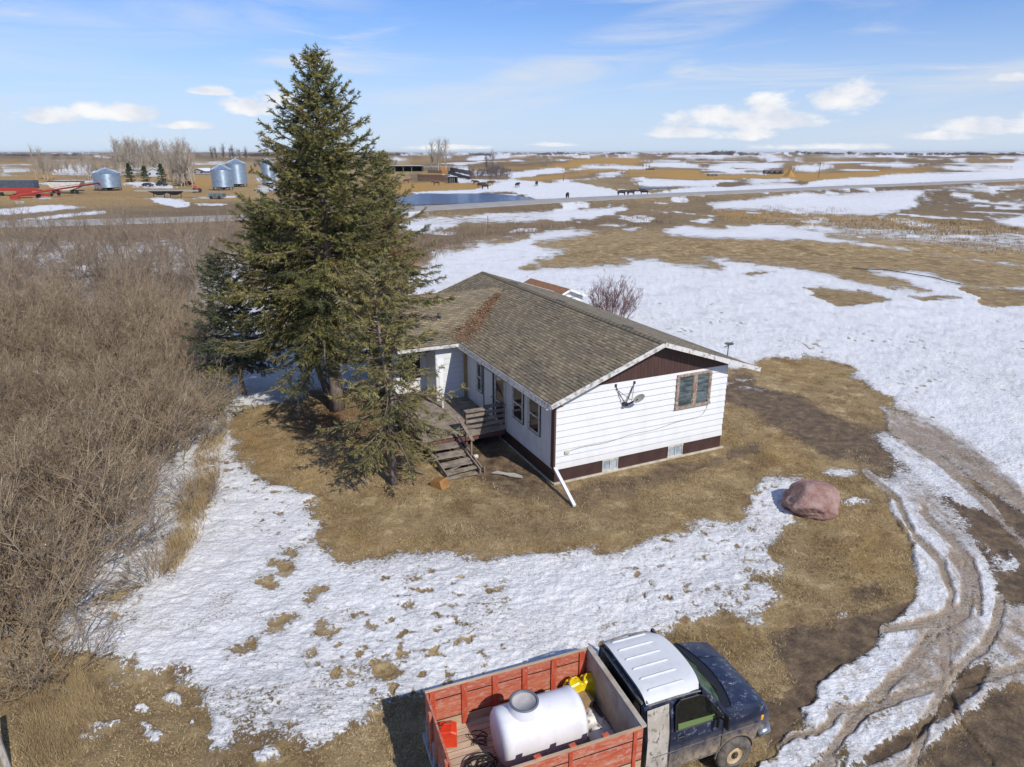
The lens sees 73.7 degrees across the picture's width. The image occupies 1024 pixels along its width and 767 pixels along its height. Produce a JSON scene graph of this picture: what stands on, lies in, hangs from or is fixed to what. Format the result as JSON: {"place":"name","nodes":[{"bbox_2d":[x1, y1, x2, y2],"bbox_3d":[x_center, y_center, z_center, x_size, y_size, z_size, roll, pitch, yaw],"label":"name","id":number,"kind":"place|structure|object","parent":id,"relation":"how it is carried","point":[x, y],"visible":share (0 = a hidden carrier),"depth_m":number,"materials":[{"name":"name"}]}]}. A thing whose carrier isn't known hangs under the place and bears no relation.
{"place":"outdoors","nodes":[
{"label":"outdoors","id":0,"kind":"place"},
{"bbox_2d":[1,658,113,766],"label":"verge grass","id":1,"kind":"structure","parent":0,"point":[36,704],"depth_m":14.52,"materials":[{"name":"plant"}]},
{"bbox_2d":[134,190,198,196],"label":"trailer","id":2,"kind":"object","parent":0,"point":[163,192],"visible":1,"depth_m":181.40,"materials":[{"name":"black"}]},
{"bbox_2d":[393,193,533,204],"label":"pond","id":3,"kind":"structure","parent":0,"point":[435,198],"depth_m":178.26,"materials":[{"name":"blue liquid"}]},
{"bbox_2d":[0,152,1023,766],"bbox_3d":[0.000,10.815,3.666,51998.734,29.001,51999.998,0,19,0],"label":"ground","id":4,"kind":"structure","parent":0,"point":[940,360],"depth_m":22.80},
{"bbox_2d":[0,736,11,766],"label":"fence post","id":5,"kind":"object","parent":4,"relation":"on","point":[4,760],"visible":1,"depth_m":13.27,"materials":[{"name":"grey wood"}]},
{"bbox_2d":[0,203,28,245],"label":"bare tree","id":6,"kind":"object","parent":4,"relation":"on","point":[6,232],"visible":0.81,"depth_m":79.59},
{"bbox_2d":[0,237,28,292],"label":"bare tree","id":7,"kind":"object","parent":4,"relation":"on","point":[1,269],"visible":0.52,"depth_m":57.63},
{"bbox_2d":[0,241,29,294],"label":"bare tree","id":8,"kind":"object","parent":4,"relation":"on","point":[9,280],"visible":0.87,"depth_m":52.71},
{"bbox_2d":[1,204,36,241],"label":"bare tree","id":9,"kind":"object","parent":4,"relation":"on","point":[19,221],"visible":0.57,"depth_m":88.71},
{"bbox_2d":[0,180,41,195],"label":"farm trailer","id":10,"kind":"object","parent":4,"relation":"on","point":[19,185],"visible":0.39,"depth_m":189.91,"materials":[{"name":"black"}]},
{"bbox_2d":[0,241,41,290],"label":"bare tree","id":11,"kind":"object","parent":4,"relation":"on","point":[24,273],"visible":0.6,"depth_m":55.57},
{"bbox_2d":[0,212,55,273],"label":"bare tree","id":12,"kind":"object","parent":4,"relation":"on","point":[37,248],"visible":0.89,"depth_m":67.60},
{"bbox_2d":[12,191,50,197],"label":"farm implement","id":13,"kind":"object","parent":4,"relation":"on","point":[38,195],"visible":0.59,"depth_m":183.52,"materials":[{"name":"red"}]},
{"bbox_2d":[14,213,60,252],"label":"bare tree","id":14,"kind":"object","parent":4,"relation":"on","point":[38,230],"visible":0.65,"depth_m":80.26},
{"bbox_2d":[17,247,78,290],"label":"bare tree","id":15,"kind":"object","parent":4,"relation":"on","point":[41,263],"visible":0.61,"depth_m":57.46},
{"bbox_2d":[0,601,98,707],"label":"bare shrub","id":16,"kind":"object","parent":4,"relation":"on","point":[39,666],"visible":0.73,"depth_m":15.35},
{"bbox_2d":[30,205,78,242],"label":"bare tree","id":17,"kind":"object","parent":4,"relation":"on","point":[39,220],"visible":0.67,"depth_m":86.44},
{"bbox_2d":[9,182,100,198],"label":"grain auger","id":18,"kind":"object","parent":4,"relation":"on","point":[17,196],"visible":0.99,"depth_m":186.46,"materials":[{"name":"red"}]},
{"bbox_2d":[38,208,86,264],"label":"bare tree","id":19,"kind":"object","parent":4,"relation":"on","point":[54,243],"visible":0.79,"depth_m":72.24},
{"bbox_2d":[46,181,84,193],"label":"hopper trailer","id":20,"kind":"object","parent":4,"relation":"on","point":[57,184],"visible":0.9,"depth_m":203.38,"materials":[{"name":"white"}]},
{"bbox_2d":[0,585,140,704],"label":"bare shrub","id":21,"kind":"object","parent":4,"relation":"on","point":[75,619],"visible":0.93,"depth_m":15.60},
{"bbox_2d":[49,208,92,246],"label":"bare tree","id":22,"kind":"object","parent":4,"relation":"on","point":[77,226],"visible":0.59,"depth_m":80.83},
{"bbox_2d":[49,226,109,295],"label":"bare tree","id":23,"kind":"object","parent":4,"relation":"on","point":[74,266],"visible":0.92,"depth_m":54.90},
{"bbox_2d":[61,225,104,273],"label":"bare tree","id":24,"kind":"object","parent":4,"relation":"on","point":[93,236],"visible":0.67,"depth_m":64.13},
{"bbox_2d":[72,230,117,296],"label":"bare tree","id":25,"kind":"object","parent":4,"relation":"on","point":[96,259],"visible":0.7,"depth_m":56.44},
{"bbox_2d":[78,204,125,247],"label":"bare tree","id":26,"kind":"object","parent":4,"relation":"on","point":[108,227],"visible":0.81,"depth_m":81.39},
{"bbox_2d":[79,225,127,265],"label":"bare tree","id":27,"kind":"object","parent":4,"relation":"on","point":[102,244],"visible":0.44,"depth_m":65.75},
{"bbox_2d":[91,168,121,190],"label":"grain bin","id":28,"kind":"object","parent":4,"relation":"on","point":[107,178],"visible":0.99,"depth_m":217.70,"materials":[{"name":"metal"}]},
{"bbox_2d":[105,136,123,174],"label":"bare tree","id":29,"kind":"object","parent":4,"relation":"on","point":[115,153],"visible":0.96,"depth_m":348.75,"materials":[{"name":"grey plant"}]},
{"bbox_2d":[90,222,139,274],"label":"bare tree","id":30,"kind":"object","parent":4,"relation":"on","point":[108,248],"visible":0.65,"depth_m":60.31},
{"bbox_2d":[95,199,138,246],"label":"bare tree","id":31,"kind":"object","parent":4,"relation":"on","point":[121,226],"visible":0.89,"depth_m":85.50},
{"bbox_2d":[98,245,139,297],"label":"bare tree","id":32,"kind":"object","parent":4,"relation":"on","point":[110,268],"visible":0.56,"depth_m":51.82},
{"bbox_2d":[0,250,243,683],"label":"shrub thicket","id":33,"kind":"object","parent":4,"relation":"on","point":[83,335],"visible":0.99,"depth_m":25.15,"materials":[{"name":"plant"}]},
{"bbox_2d":[0,222,246,299],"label":"thicket","id":34,"kind":"object","parent":4,"relation":"on","point":[179,276],"visible":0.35,"depth_m":64.77,"materials":[{"name":"plant"}]},
{"bbox_2d":[106,199,145,232],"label":"bare tree","id":35,"kind":"object","parent":4,"relation":"on","point":[132,216],"visible":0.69,"depth_m":91.74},
{"bbox_2d":[124,162,135,181],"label":"conifer tree","id":36,"kind":"object","parent":4,"relation":"on","point":[128,167],"visible":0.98,"depth_m":276.89,"materials":[{"name":"plant"}]},
{"bbox_2d":[110,230,156,279],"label":"bare tree","id":37,"kind":"object","parent":4,"relation":"on","point":[142,255],"visible":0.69,"depth_m":56.97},
{"bbox_2d":[130,142,146,165],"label":"bare tree","id":38,"kind":"object","parent":4,"relation":"on","point":[143,163],"visible":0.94,"depth_m":331.31,"materials":[{"name":"grey plant"}]},
{"bbox_2d":[94,523,188,596],"bbox_3d":[-10.219,4.954,18.992,2.158,1.665,2.865,-3,19,-9],"label":"bare shrub","id":39,"kind":"object","parent":4,"relation":"on","point":[141,565],"visible":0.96,"depth_m":19.06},
{"bbox_2d":[139,165,150,181],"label":"conifer tree","id":40,"kind":"object","parent":4,"relation":"on","point":[144,170],"visible":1,"depth_m":280.01,"materials":[{"name":"plant"}]},
{"bbox_2d":[136,138,158,169],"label":"bare tree","id":41,"kind":"object","parent":4,"relation":"on","point":[148,162],"visible":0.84,"depth_m":338.54,"materials":[{"name":"grey plant"}]},
{"bbox_2d":[135,216,164,251],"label":"bare tree","id":42,"kind":"object","parent":4,"relation":"on","point":[149,235],"visible":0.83,"depth_m":76.58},
{"bbox_2d":[115,228,185,289],"bbox_3d":[-30.211,-10.271,57.340,5.565,5.893,4.318,-8,20,-22],"label":"bare tree","id":43,"kind":"object","parent":4,"relation":"on","point":[169,258],"visible":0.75,"depth_m":57.52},
{"bbox_2d":[145,140,160,168],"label":"bare tree","id":44,"kind":"object","parent":4,"relation":"on","point":[153,157],"visible":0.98,"depth_m":336.65,"materials":[{"name":"grey plant"}]},
{"bbox_2d":[135,204,181,248],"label":"bare tree","id":45,"kind":"object","parent":4,"relation":"on","point":[160,220],"visible":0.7,"depth_m":84.11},
{"bbox_2d":[135,236,181,280],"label":"bare tree","id":46,"kind":"object","parent":4,"relation":"on","point":[159,254],"visible":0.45,"depth_m":62.12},
{"bbox_2d":[156,163,166,182],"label":"conifer tree","id":47,"kind":"object","parent":4,"relation":"on","point":[160,170],"visible":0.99,"depth_m":274.16,"materials":[{"name":"plant"}]},
{"bbox_2d":[155,140,169,180],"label":"bare tree","id":48,"kind":"object","parent":4,"relation":"on","point":[164,153],"visible":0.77,"depth_m":287.27,"materials":[{"name":"grey plant"}]},
{"bbox_2d":[164,150,176,185],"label":"bare tree","id":49,"kind":"object","parent":4,"relation":"on","point":[171,171],"visible":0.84,"depth_m":254.54,"materials":[{"name":"grey plant"}]},
{"bbox_2d":[148,244,200,297],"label":"bare tree","id":50,"kind":"object","parent":4,"relation":"on","point":[167,269],"visible":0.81,"depth_m":55.23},
{"bbox_2d":[166,139,184,186],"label":"bare tree","id":51,"kind":"object","parent":4,"relation":"on","point":[175,166],"visible":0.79,"depth_m":246.61,"materials":[{"name":"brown plant"}]},
{"bbox_2d":[161,215,193,254],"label":"bare tree","id":52,"kind":"object","parent":4,"relation":"on","point":[169,234],"visible":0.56,"depth_m":77.41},
{"bbox_2d":[132,453,227,510],"bbox_3d":[-11.183,3.427,23.080,2.976,1.853,2.789,11,22,29],"label":"bare shrub","id":53,"kind":"object","parent":4,"relation":"on","point":[206,486],"visible":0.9,"depth_m":23.22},
{"bbox_2d":[172,141,189,186],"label":"bare tree","id":54,"kind":"object","parent":4,"relation":"on","point":[178,156],"visible":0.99,"depth_m":245.18,"materials":[{"name":"grey plant"}]},
{"bbox_2d":[163,206,198,240],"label":"bare tree","id":55,"kind":"object","parent":4,"relation":"on","point":[179,222],"visible":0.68,"depth_m":85.88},
{"bbox_2d":[176,138,196,186],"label":"bare tree","id":56,"kind":"object","parent":4,"relation":"on","point":[190,174],"visible":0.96,"depth_m":246.51,"materials":[{"name":"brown plant"}]},
{"bbox_2d":[165,217,210,260],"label":"bare tree","id":57,"kind":"object","parent":4,"relation":"on","point":[184,235],"visible":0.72,"depth_m":72.46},
{"bbox_2d":[149,428,230,574],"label":"thicket grass","id":58,"kind":"structure","parent":4,"relation":"on","point":[175,541],"depth_m":22.61,"materials":[{"name":"plant"}]},
{"bbox_2d":[171,218,223,281],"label":"bare tree","id":59,"kind":"object","parent":4,"relation":"on","point":[211,243],"visible":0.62,"depth_m":60.27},
{"bbox_2d":[162,226,236,299],"bbox_3d":[-24.670,-9.626,54.622,6.121,6.480,4.749,-17,25,-41],"label":"bare tree","id":60,"kind":"object","parent":4,"relation":"on","point":[189,266],"visible":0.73,"depth_m":53.79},
{"bbox_2d":[192,168,210,173],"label":"farm cottage","id":61,"kind":"structure","parent":4,"relation":"on","point":[201,170],"depth_m":350.10,"materials":[{"name":"grey"}]},
{"bbox_2d":[184,204,223,254],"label":"bare tree","id":62,"kind":"object","parent":4,"relation":"on","point":[206,223],"visible":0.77,"depth_m":74.64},
{"bbox_2d":[181,406,236,440],"bbox_3d":[-12.658,1.593,28.509,2.378,1.819,2.562,-16,24,-38],"label":"bare shrub","id":63,"kind":"object","parent":4,"relation":"on","point":[222,424],"visible":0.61,"depth_m":28.77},
{"bbox_2d":[179,367,243,404],"bbox_3d":[-14.429,0.324,32.135,2.656,2.049,3.526,12,22,32],"label":"bare shrub","id":64,"kind":"object","parent":4,"relation":"on","point":[215,385],"visible":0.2,"depth_m":32.48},
{"bbox_2d":[188,218,239,263],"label":"bare tree","id":65,"kind":"object","parent":4,"relation":"on","point":[208,243],"visible":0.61,"depth_m":68.76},
{"bbox_2d":[210,164,233,190],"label":"grain bin","id":66,"kind":"object","parent":4,"relation":"on","point":[221,177],"visible":0.99,"depth_m":217.68,"materials":[{"name":"metal"}]},
{"bbox_2d":[198,365,250,418],"bbox_3d":[-13.107,0.478,30.974,2.546,2.779,2.511,7,20,20],"label":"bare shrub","id":67,"kind":"object","parent":4,"relation":"on","point":[220,382],"visible":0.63,"depth_m":30.77,"materials":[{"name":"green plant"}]},
{"bbox_2d":[209,200,239,232],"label":"bare tree","id":68,"kind":"object","parent":4,"relation":"on","point":[225,224],"visible":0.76,"depth_m":90.41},
{"bbox_2d":[214,220,253,275],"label":"bare tree","id":69,"kind":"object","parent":4,"relation":"on","point":[236,240],"visible":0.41,"depth_m":65.39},
{"bbox_2d":[176,251,292,394],"bbox_3d":[-13.561,-2.756,32.944,5.530,7.297,5.155,0,19,0],"label":"spruce tree","id":70,"kind":"object","parent":4,"relation":"on","point":[215,270],"visible":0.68,"depth_m":32.37,"materials":[{"name":"green plant"}]},
{"bbox_2d":[225,158,247,186],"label":"grain bin","id":71,"kind":"object","parent":4,"relation":"on","point":[238,168],"visible":0.9,"depth_m":244.63,"materials":[{"name":"metal"}]},
{"bbox_2d":[260,158,275,184],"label":"grain bin","id":72,"kind":"object","parent":4,"relation":"on","point":[265,168],"visible":0.73,"depth_m":253.19,"materials":[{"name":"metal"}]},
{"bbox_2d":[204,196,363,392],"bbox_3d":[-10.672,-4.053,32.997,7.917,9.802,9.222,-14,23,-36],"label":"spruce tree","id":73,"kind":"object","parent":4,"relation":"on","point":[260,227],"visible":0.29,"depth_m":31.47,"materials":[{"name":"green plant"}]},
{"bbox_2d":[209,41,455,411],"bbox_3d":[-8.121,-6.165,29.821,9.172,15.757,9.661,17,25,40],"label":"spruce tree","id":74,"kind":"object","parent":4,"relation":"on","point":[325,177],"visible":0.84,"depth_m":28.55,"materials":[{"name":"green plant"}]},
{"bbox_2d":[317,150,447,301],"bbox_3d":[-7.922,-7.602,40.292,8.124,11.751,8.358,0,19,0],"label":"spruce tree","id":75,"kind":"object","parent":4,"relation":"on","point":[379,173],"visible":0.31,"depth_m":39.36,"materials":[{"name":"green plant"}]},
{"bbox_2d":[342,207,434,393],"bbox_3d":[-6.306,-3.695,32.761,5.539,9.197,5.789,0,19,0],"label":"spruce tree","id":76,"kind":"object","parent":4,"relation":"on","point":[388,225],"visible":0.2,"depth_m":32.00,"materials":[{"name":"green plant"}]},
{"bbox_2d":[315,246,467,485],"bbox_3d":[-4.133,-0.299,23.547,5.201,8.652,4.890,0,19,0],"label":"spruce tree","id":77,"kind":"object","parent":4,"relation":"on","point":[360,278],"visible":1,"depth_m":23.23,"materials":[{"name":"green plant"}]},
{"bbox_2d":[389,165,423,171],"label":"cattle shed","id":78,"kind":"structure","parent":4,"relation":"on","point":[403,168],"depth_m":424.87,"materials":[{"name":"grey"}]},
{"bbox_2d":[417,174,449,181],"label":"windbreak fence","id":79,"kind":"object","parent":4,"relation":"on","point":[430,176],"visible":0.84,"depth_m":280.22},
{"bbox_2d":[428,138,443,169],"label":"bare tree","id":80,"kind":"object","parent":4,"relation":"on","point":[439,150],"visible":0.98,"depth_m":425.39,"materials":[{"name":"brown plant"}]},
{"bbox_2d":[430,477,448,490],"bbox_3d":[-2.629,3.649,24.771,0.520,0.372,0.420,-6,12,38],"label":"wooden crate","id":81,"kind":"object","parent":4,"relation":"on","point":[441,483],"visible":0.89,"depth_m":24.62,"materials":[{"name":"orange wood"}]},
{"bbox_2d":[439,137,451,169],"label":"bare tree","id":82,"kind":"object","parent":4,"relation":"on","point":[446,158],"visible":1,"depth_m":423.97,"materials":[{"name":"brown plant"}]},
{"bbox_2d":[492,471,522,477],"bbox_3d":[-0.150,3.402,25.635,1.240,0.032,0.280,7,22,19],"label":"flagstone","id":83,"kind":"object","parent":4,"relation":"on","point":[510,474],"visible":1,"depth_m":25.57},
{"bbox_2d":[0,149,1023,156],"bbox_3d":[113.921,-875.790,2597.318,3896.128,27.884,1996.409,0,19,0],"label":"distant shelterbelts","id":84,"kind":"object","parent":4,"relation":"on","point":[709,153],"visible":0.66,"depth_m":2453.67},
{"bbox_2d":[0,179,1023,227],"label":"highway","id":85,"kind":"structure","parent":4,"relation":"on","point":[498,204],"depth_m":157.05,"materials":[{"name":"asphalt"}]},
{"bbox_2d":[405,212,674,262],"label":"roadside brush","id":86,"kind":"object","parent":4,"relation":"on","point":[452,246],"visible":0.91,"depth_m":101.47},
{"bbox_2d":[523,278,588,301],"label":"garden shed","id":87,"kind":"structure","parent":4,"relation":"on","point":[574,294],"depth_m":47.12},
{"bbox_2d":[369,271,760,506],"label":"house","id":88,"kind":"structure","parent":4,"relation":"on","point":[562,390],"depth_m":26.79,"materials":[{"name":"white"}]},
{"bbox_2d":[399,352,422,381],"bbox_3d":[-4.776,-0.784,32.205,1.100,1.360,0.075,-9,21,-24],"label":"wing window","id":89,"kind":"structure","parent":88,"relation":"in","point":[418,363],"depth_m":32.27,"materials":[{"name":"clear glass"}]},
{"bbox_2d":[476,361,482,393],"bbox_3d":[-1.444,-0.282,30.287,0.052,1.400,0.635,-9,21,-24],"label":"side window","id":90,"kind":"structure","parent":88,"relation":"in","point":[479,372],"depth_m":30.25,"materials":[{"name":"clear glass"}]},
{"bbox_2d":[483,366,493,414],"bbox_3d":[-1.029,0.345,29.481,0.105,2.130,1.100,-9,21,-24],"label":"door","id":91,"kind":"structure","parent":88,"relation":"in","point":[488,376],"depth_m":29.44,"materials":[{"name":"white paint"}]},
{"bbox_2d":[495,375,505,427],"bbox_3d":[-0.491,0.699,28.431,0.061,2.155,0.990,-9,21,-24],"label":"screen door","id":92,"kind":"structure","parent":88,"relation":"in","point":[500,385],"depth_m":28.32,"materials":[{"name":"white glass"}]},
{"bbox_2d":[512,386,523,424],"bbox_3d":[0.238,0.808,26.855,0.052,1.420,1.025,-9,21,-24],"label":"side window","id":93,"kind":"structure","parent":88,"relation":"in","point":[517,397],"depth_m":26.84,"materials":[{"name":"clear glass"}]},
{"bbox_2d":[528,397,540,436],"bbox_3d":[0.829,1.185,25.620,0.052,1.440,1.015,-9,21,-24],"label":"side window","id":94,"kind":"structure","parent":88,"relation":"in","point":[534,409],"depth_m":25.61,"materials":[{"name":"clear glass"}]},
{"bbox_2d":[602,457,618,471],"bbox_3d":[3.698,3.063,25.773,0.720,0.505,0.050,-9,21,-24],"label":"basement window","id":95,"kind":"structure","parent":88,"relation":"in","point":[608,464],"depth_m":25.77,"materials":[{"name":"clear glass"}]},
{"bbox_2d":[667,443,682,457],"bbox_3d":[6.446,2.650,26.991,0.740,0.505,0.050,-9,21,-24],"label":"basement window","id":96,"kind":"structure","parent":88,"relation":"in","point":[674,450],"depth_m":26.98,"materials":[{"name":"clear glass"}]},
{"bbox_2d":[674,370,712,409],"bbox_3d":[7.023,0.240,26.406,1.700,1.385,0.120,-9,21,-24],"label":"gable window","id":97,"kind":"structure","parent":88,"relation":"in","point":[692,389],"depth_m":26.39,"materials":[{"name":"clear glass"}]},
{"bbox_2d":[422,628,770,766],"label":"farm truck","id":98,"kind":"object","parent":4,"relation":"on","point":[660,700],"visible":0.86,"depth_m":13.01,"materials":[{"name":"brown wood"}]},
{"bbox_2d":[438,720,456,747],"bbox_3d":[-1.228,6.561,12.830,0.381,0.453,0.315,-2,19,-5],"label":"fuel can","id":99,"kind":"object","parent":98,"relation":"on","point":[448,730],"visible":0.83,"depth_m":12.72,"materials":[{"name":"plastic"}]},
{"bbox_2d":[468,730,487,745],"bbox_3d":[-0.622,6.714,12.916,0.363,0.085,0.369,-7,20,-19],"label":"chain pile","id":100,"kind":"object","parent":98,"relation":"on","point":[475,740],"visible":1,"depth_m":12.92,"materials":[{"name":"grey"}]},
{"bbox_2d":[463,751,497,766],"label":"cable coil","id":101,"kind":"object","parent":98,"relation":"on","point":[477,758],"visible":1,"depth_m":12.40,"materials":[{"name":"black rubber"}]},
{"bbox_2d":[490,685,587,766],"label":"water tank","id":102,"kind":"object","parent":98,"relation":"on","point":[526,725],"visible":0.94,"depth_m":12.23,"materials":[{"name":"white"}]},
{"bbox_2d":[563,675,582,692],"bbox_3d":[1.229,6.162,13.777,0.358,0.600,0.251,-9,21,-25],"label":"jerry can","id":103,"kind":"object","parent":98,"relation":"on","point":[575,682],"visible":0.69,"depth_m":13.68,"materials":[{"name":"plastic"}]},
{"bbox_2d":[578,690,593,709],"bbox_3d":[1.354,6.379,13.618,0.450,0.290,0.350,-9,21,-25],"label":"crate","id":104,"kind":"object","parent":98,"relation":"on","point":[587,698],"visible":0.39,"depth_m":13.55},
{"bbox_2d":[579,671,594,697],"bbox_3d":[1.538,6.125,13.886,0.358,0.600,0.251,-5,19,-14],"label":"jerry can","id":105,"kind":"object","parent":98,"relation":"on","point":[587,680],"visible":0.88,"depth_m":13.77,"materials":[{"name":"plastic"}]},
{"bbox_2d":[586,707,614,740],"bbox_3d":[1.599,6.575,13.215,0.625,0.189,1.248,-12,22,-31],"label":"snow heap","id":106,"kind":"object","parent":98,"relation":"on","point":[597,727],"visible":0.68,"depth_m":13.12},
{"bbox_2d":[584,269,644,318],"bbox_3d":[6.953,-5.731,47.439,4.152,4.423,4.556,8,20,22],"label":"purple shrub","id":107,"kind":"object","parent":4,"relation":"on","point":[613,301],"visible":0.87,"depth_m":47.16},
{"bbox_2d":[781,479,839,520],"bbox_3d":[10.092,4.005,23.099,2.072,1.466,1.840,-10,21,-27],"label":"boulder","id":108,"kind":"object","parent":4,"relation":"on","point":[813,499],"visible":0.9,"depth_m":22.50,"materials":[{"name":"pink stone"}]},
{"bbox_2d":[708,209,1023,235],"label":"reed bed","id":109,"kind":"object","parent":4,"relation":"on","point":[928,232],"visible":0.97,"depth_m":113.67,"materials":[{"name":"plant"}]},
{"bbox_2d":[778,220,1023,254],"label":"ditch brush","id":110,"kind":"object","parent":4,"relation":"on","point":[887,237],"visible":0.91,"depth_m":95.43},
{"bbox_2d":[0,359,1023,766],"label":"lawn grass","id":111,"kind":"structure","parent":0,"point":[446,531],"depth_m":21.45,"materials":[{"name":"plant"}]},
{"bbox_2d":[0,0,1023,152],"label":"sky","id":112,"kind":"structure","parent":0,"point":[764,76],"materials":[{"name":"blue"}]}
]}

